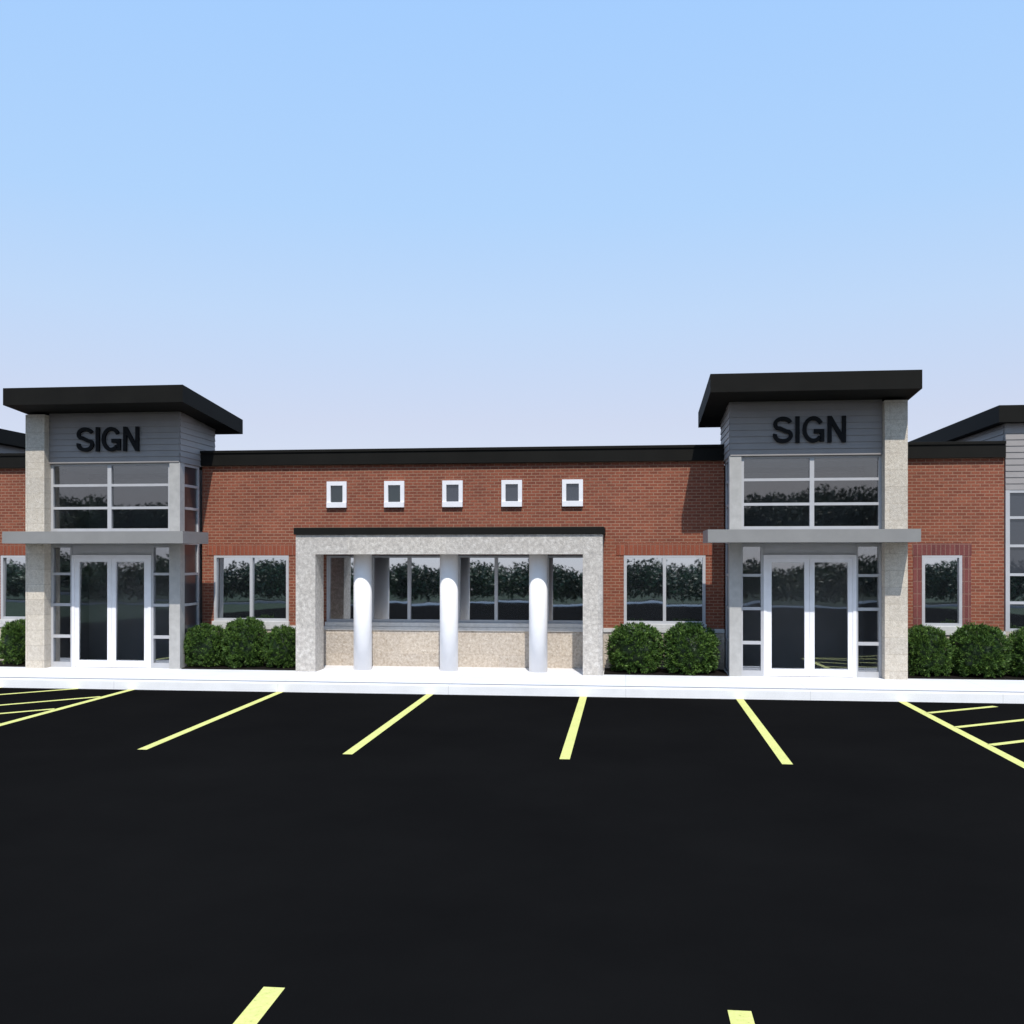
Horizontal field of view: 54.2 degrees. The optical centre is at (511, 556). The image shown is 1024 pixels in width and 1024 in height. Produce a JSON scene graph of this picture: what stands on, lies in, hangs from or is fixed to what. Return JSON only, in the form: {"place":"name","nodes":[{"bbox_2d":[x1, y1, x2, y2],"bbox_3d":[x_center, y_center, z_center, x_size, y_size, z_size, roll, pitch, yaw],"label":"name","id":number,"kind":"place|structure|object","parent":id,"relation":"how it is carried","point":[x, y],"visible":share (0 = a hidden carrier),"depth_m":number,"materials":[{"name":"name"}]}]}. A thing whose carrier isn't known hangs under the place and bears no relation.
{"place":"outdoors","nodes":[
{"label":"outdoors","id":0,"kind":"place"},
{"bbox_2d":[0,688,1023,1023],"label":"parking lot","id":1,"kind":"structure","parent":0,"point":[436,858],"depth_m":7.74,"materials":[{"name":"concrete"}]},
{"bbox_2d":[0,687,134,725],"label":"hatched bay","id":2,"kind":"object","parent":1,"relation":"on","point":[42,713],"visible":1,"depth_m":15.95,"materials":[{"name":"yellow paint"}]},
{"bbox_2d":[139,692,281,749],"bbox_3d":[-4.260,2.346,14.761,0.120,0.001,5.216,0,0,5],"label":"parking line","id":3,"kind":"object","parent":1,"relation":"on","point":[201,724],"visible":1,"depth_m":14.06,"materials":[{"name":"yellow paint"}]},
{"bbox_2d":[233,987,283,1023],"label":"parking line","id":4,"kind":"object","parent":1,"relation":"on","point":[259,1005],"visible":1,"depth_m":5.23,"materials":[{"name":"yellow paint"}]},
{"bbox_2d":[343,694,432,753],"bbox_3d":[-1.676,2.346,14.468,0.120,0.001,5.215,0,0,6],"label":"parking line","id":5,"kind":"object","parent":1,"relation":"on","point":[368,738],"visible":1,"depth_m":13.81,"materials":[{"name":"yellow paint"}]},
{"bbox_2d":[0,678,1023,703],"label":"kerb","id":6,"kind":"structure","parent":1,"relation":"on","point":[734,693],"depth_m":16.89,"materials":[{"name":"concrete"}]},
{"bbox_2d":[560,696,586,758],"bbox_3d":[0.902,2.346,14.176,0.120,0.001,5.215,0,0,6],"label":"parking line","id":7,"kind":"object","parent":1,"relation":"on","point":[570,740],"visible":1,"depth_m":13.49,"materials":[{"name":"yellow paint"}]},
{"bbox_2d":[728,1010,754,1023],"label":"parking line","id":8,"kind":"object","parent":1,"relation":"on","point":[740,1017],"visible":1,"depth_m":5.09,"materials":[{"name":"yellow paint"}]},
{"bbox_2d":[736,699,791,763],"bbox_3d":[3.431,2.346,13.889,0.120,0.001,5.215,0,0,7],"label":"parking line","id":9,"kind":"object","parent":1,"relation":"on","point":[782,757],"visible":1,"depth_m":13.19,"materials":[{"name":"yellow paint"}]},
{"bbox_2d":[898,701,1023,767],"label":"hatched bay","id":10,"kind":"object","parent":1,"relation":"on","point":[979,742],"visible":1,"depth_m":13.71,"materials":[{"name":"yellow paint"}]},
{"bbox_2d":[0,643,1023,691],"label":"sidewalk","id":11,"kind":"structure","parent":0,"point":[461,675],"depth_m":18.05,"materials":[{"name":"concrete"}]},
{"bbox_2d":[0,660,24,666],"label":"mulch bed","id":12,"kind":"object","parent":11,"relation":"on","point":[10,664],"visible":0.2,"depth_m":20.20,"materials":[{"name":"black soil"}]},
{"bbox_2d":[0,619,24,664],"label":"shrub","id":13,"kind":"object","parent":12,"relation":"on","point":[12,643],"visible":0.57,"depth_m":20.16,"materials":[{"name":"green plant"}]},
{"bbox_2d":[181,663,295,670],"bbox_3d":[-5.252,2.215,19.903,2.340,0.070,0.930,0,0,6],"label":"mulch bed","id":14,"kind":"object","parent":11,"relation":"on","point":[252,667],"visible":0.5,"depth_m":19.66,"materials":[{"name":"black soil"}]},
{"bbox_2d":[183,622,227,666],"bbox_3d":[-6.101,1.764,19.998,0.973,0.910,0.938,0,0,6],"label":"shrub","id":15,"kind":"object","parent":14,"relation":"on","point":[203,644],"visible":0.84,"depth_m":19.70,"materials":[{"name":"green plant"}]},
{"bbox_2d":[221,616,267,667],"bbox_3d":[-5.306,1.696,19.942,0.990,1.037,1.073,0,0,-12],"label":"shrub","id":16,"kind":"object","parent":14,"relation":"on","point":[242,643],"visible":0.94,"depth_m":19.64,"materials":[{"name":"green plant"}]},
{"bbox_2d":[261,624,295,667],"bbox_3d":[-4.514,1.766,19.831,0.895,0.893,0.870,0,0,-31],"label":"shrub","id":17,"kind":"object","parent":14,"relation":"on","point":[280,644],"visible":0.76,"depth_m":19.56,"materials":[{"name":"green plant"}]},
{"bbox_2d":[0,370,1023,679],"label":"office building","id":18,"kind":"structure","parent":11,"relation":"on","point":[760,550],"depth_m":19.64,"materials":[{"name":"brick"}]},
{"bbox_2d":[0,556,24,622],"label":"window","id":19,"kind":"structure","parent":18,"relation":"in","point":[12,567],"depth_m":21.10,"materials":[{"name":"glass"}]},
{"bbox_2d":[75,558,111,666],"bbox_3d":[-8.303,1.111,19.869,0.761,2.158,0.055,0,0,6],"label":"door","id":20,"kind":"structure","parent":18,"relation":"in","point":[78,663],"depth_m":19.84,"materials":[{"name":"white paint"}]},
{"bbox_2d":[76,426,139,451],"bbox_3d":[-7.956,-2.310,19.701,1.290,0.480,0.050,0,0,6],"label":"sign","id":21,"kind":"object","parent":18,"relation":"attached to","point":[135,443],"visible":1,"depth_m":19.68,"materials":[{"name":"black metal"}]},
{"bbox_2d":[51,463,168,530],"bbox_3d":[-7.940,-1.165,19.845,2.495,1.350,0.100,0,0,6],"label":"upper window","id":22,"kind":"structure","parent":18,"relation":"in","point":[110,485],"depth_m":19.80,"materials":[{"name":"metal"}]},
{"bbox_2d":[112,558,147,667],"bbox_3d":[-7.542,1.111,19.783,0.761,2.158,0.055,0,0,6],"label":"door","id":23,"kind":"structure","parent":18,"relation":"in","point":[115,663],"depth_m":19.76,"materials":[{"name":"white paint"}]},
{"bbox_2d":[185,464,198,665],"bbox_3d":[-6.486,0.180,20.156,0.070,4.040,0.725,0,0,6],"label":"side window","id":24,"kind":"structure","parent":18,"relation":"in","point":[191,472],"depth_m":20.21,"materials":[{"name":"glass"}]},
{"bbox_2d":[212,556,289,625],"bbox_3d":[-5.332,0.693,20.508,1.625,1.425,0.205,0,0,6],"label":"window","id":25,"kind":"structure","parent":18,"relation":"in","point":[257,587],"depth_m":20.51,"materials":[{"name":"glass"}]},
{"bbox_2d":[326,481,346,507],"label":"small window","id":26,"kind":"structure","parent":18,"relation":"in","point":[336,490],"depth_m":20.25,"materials":[{"name":"white paint"}]},
{"bbox_2d":[325,556,353,625],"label":"window","id":27,"kind":"structure","parent":18,"relation":"in","point":[340,569],"depth_m":20.30,"materials":[{"name":"glass"}]},
{"bbox_2d":[384,481,404,507],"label":"small window","id":28,"kind":"structure","parent":18,"relation":"in","point":[394,491],"depth_m":20.11,"materials":[{"name":"white paint"}]},
{"bbox_2d":[372,556,439,626],"bbox_3d":[-2.065,0.693,20.138,1.620,1.425,0.205,0,0,6],"label":"window","id":29,"kind":"structure","parent":18,"relation":"in","point":[405,589],"depth_m":20.14,"materials":[{"name":"glass"}]},
{"bbox_2d":[442,480,462,506],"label":"small window","id":30,"kind":"structure","parent":18,"relation":"in","point":[452,490],"depth_m":19.98,"materials":[{"name":"white paint"}]},
{"bbox_2d":[458,556,528,627],"bbox_3d":[-0.314,0.693,19.940,1.615,1.425,0.205,0,0,6],"label":"window","id":31,"kind":"structure","parent":18,"relation":"in","point":[493,591],"depth_m":19.94,"materials":[{"name":"glass"}]},
{"bbox_2d":[501,480,521,506],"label":"small window","id":32,"kind":"structure","parent":18,"relation":"in","point":[511,490],"depth_m":19.85,"materials":[{"name":"white paint"}]},
{"bbox_2d":[547,556,582,627],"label":"window","id":33,"kind":"structure","parent":18,"relation":"in","point":[564,573],"depth_m":19.79,"materials":[{"name":"glass"}]},
{"bbox_2d":[562,479,582,506],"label":"small window","id":34,"kind":"structure","parent":18,"relation":"in","point":[572,489],"depth_m":19.71,"materials":[{"name":"white paint"}]},
{"bbox_2d":[624,555,705,628],"bbox_3d":[2.981,0.693,19.566,1.616,1.425,0.205,0,0,6],"label":"window","id":35,"kind":"structure","parent":18,"relation":"in","point":[661,591],"depth_m":19.57,"materials":[{"name":"glass"}]},
{"bbox_2d":[726,459,727,670],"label":"side window","id":36,"kind":"structure","parent":18,"relation":"in","point":[727,459],"depth_m":19.24,"materials":[{"name":"metal"}]},
{"bbox_2d":[767,558,809,675],"bbox_3d":[5.062,1.111,18.352,0.761,2.158,0.050,0,0,6],"label":"door","id":37,"kind":"structure","parent":18,"relation":"in","point":[771,671],"depth_m":18.32,"materials":[{"name":"white paint"}]},
{"bbox_2d":[773,415,845,442],"bbox_3d":[5.403,-2.310,18.187,1.290,0.480,0.050,0,0,6],"label":"sign","id":38,"kind":"object","parent":18,"relation":"attached to","point":[831,422],"visible":1,"depth_m":18.17,"materials":[{"name":"black metal"}]},
{"bbox_2d":[741,455,881,528],"bbox_3d":[5.463,-1.165,18.326,2.495,1.350,0.100,0,0,6],"label":"upper window","id":39,"kind":"structure","parent":18,"relation":"in","point":[811,479],"depth_m":18.27,"materials":[{"name":"metal"}]},
{"bbox_2d":[810,558,852,676],"bbox_3d":[5.822,1.111,18.268,0.761,2.158,0.055,0,0,6],"label":"door","id":40,"kind":"structure","parent":18,"relation":"in","point":[848,672],"depth_m":18.25,"materials":[{"name":"white paint"}]},
{"bbox_2d":[922,555,961,630],"bbox_3d":[8.145,0.693,18.981,0.770,1.425,0.205,0,0,6],"label":"window","id":41,"kind":"structure","parent":18,"relation":"in","point":[941,574],"depth_m":18.98,"materials":[{"name":"glass"}]},
{"bbox_2d":[604,668,727,675],"bbox_3d":[2.896,2.215,18.980,2.280,0.070,0.930,0,0,6],"label":"mulch bed","id":42,"kind":"object","parent":11,"relation":"on","point":[716,672],"visible":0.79,"depth_m":18.65,"materials":[{"name":"black soil"}]},
{"bbox_2d":[604,621,664,673],"bbox_3d":[2.361,1.719,19.027,1.191,0.991,1.125,0,0,40],"label":"shrub","id":43,"kind":"object","parent":42,"relation":"on","point":[635,648],"visible":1,"depth_m":18.71,"materials":[{"name":"green plant"}]},
{"bbox_2d":[660,621,720,674],"bbox_3d":[3.349,1.714,18.872,1.160,1.019,1.204,0,0,21],"label":"shrub","id":44,"kind":"object","parent":42,"relation":"on","point":[690,646],"visible":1,"depth_m":18.53,"materials":[{"name":"green plant"}]},
{"bbox_2d":[908,672,1023,679],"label":"mulch bed","id":45,"kind":"object","parent":11,"relation":"on","point":[1007,676],"visible":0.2,"depth_m":18.03,"materials":[{"name":"black soil"}]},
{"bbox_2d":[908,624,953,676],"bbox_3d":[7.631,1.723,18.448,1.018,0.979,0.940,0,0,2],"label":"shrub","id":46,"kind":"object","parent":45,"relation":"on","point":[929,647],"visible":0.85,"depth_m":18.15,"materials":[{"name":"green plant"}]},
{"bbox_2d":[948,621,1014,677],"bbox_3d":[8.507,1.697,18.349,1.170,1.042,1.202,0,0,-17],"label":"shrub","id":47,"kind":"object","parent":45,"relation":"on","point":[979,649],"visible":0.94,"depth_m":18.03,"materials":[{"name":"green plant"}]},
{"bbox_2d":[1004,626,1023,675],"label":"shrub","id":48,"kind":"object","parent":45,"relation":"on","point":[1017,658],"visible":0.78,"depth_m":18.10,"materials":[{"name":"green plant"}]},
{"bbox_2d":[0,0,1023,450],"label":"sky","id":49,"kind":"structure","parent":0,"point":[331,224],"materials":[{"name":"blue"}]},
{"label":"ground","id":50,"kind":"structure","parent":0,"visible":0},
{"bbox_2d":[0,677,1023,692],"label":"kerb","id":51,"kind":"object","parent":50,"relation":"on","point":[520,684],"visible":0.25,"depth_m":17.19,"materials":[{"name":"white concrete"}]}
]}

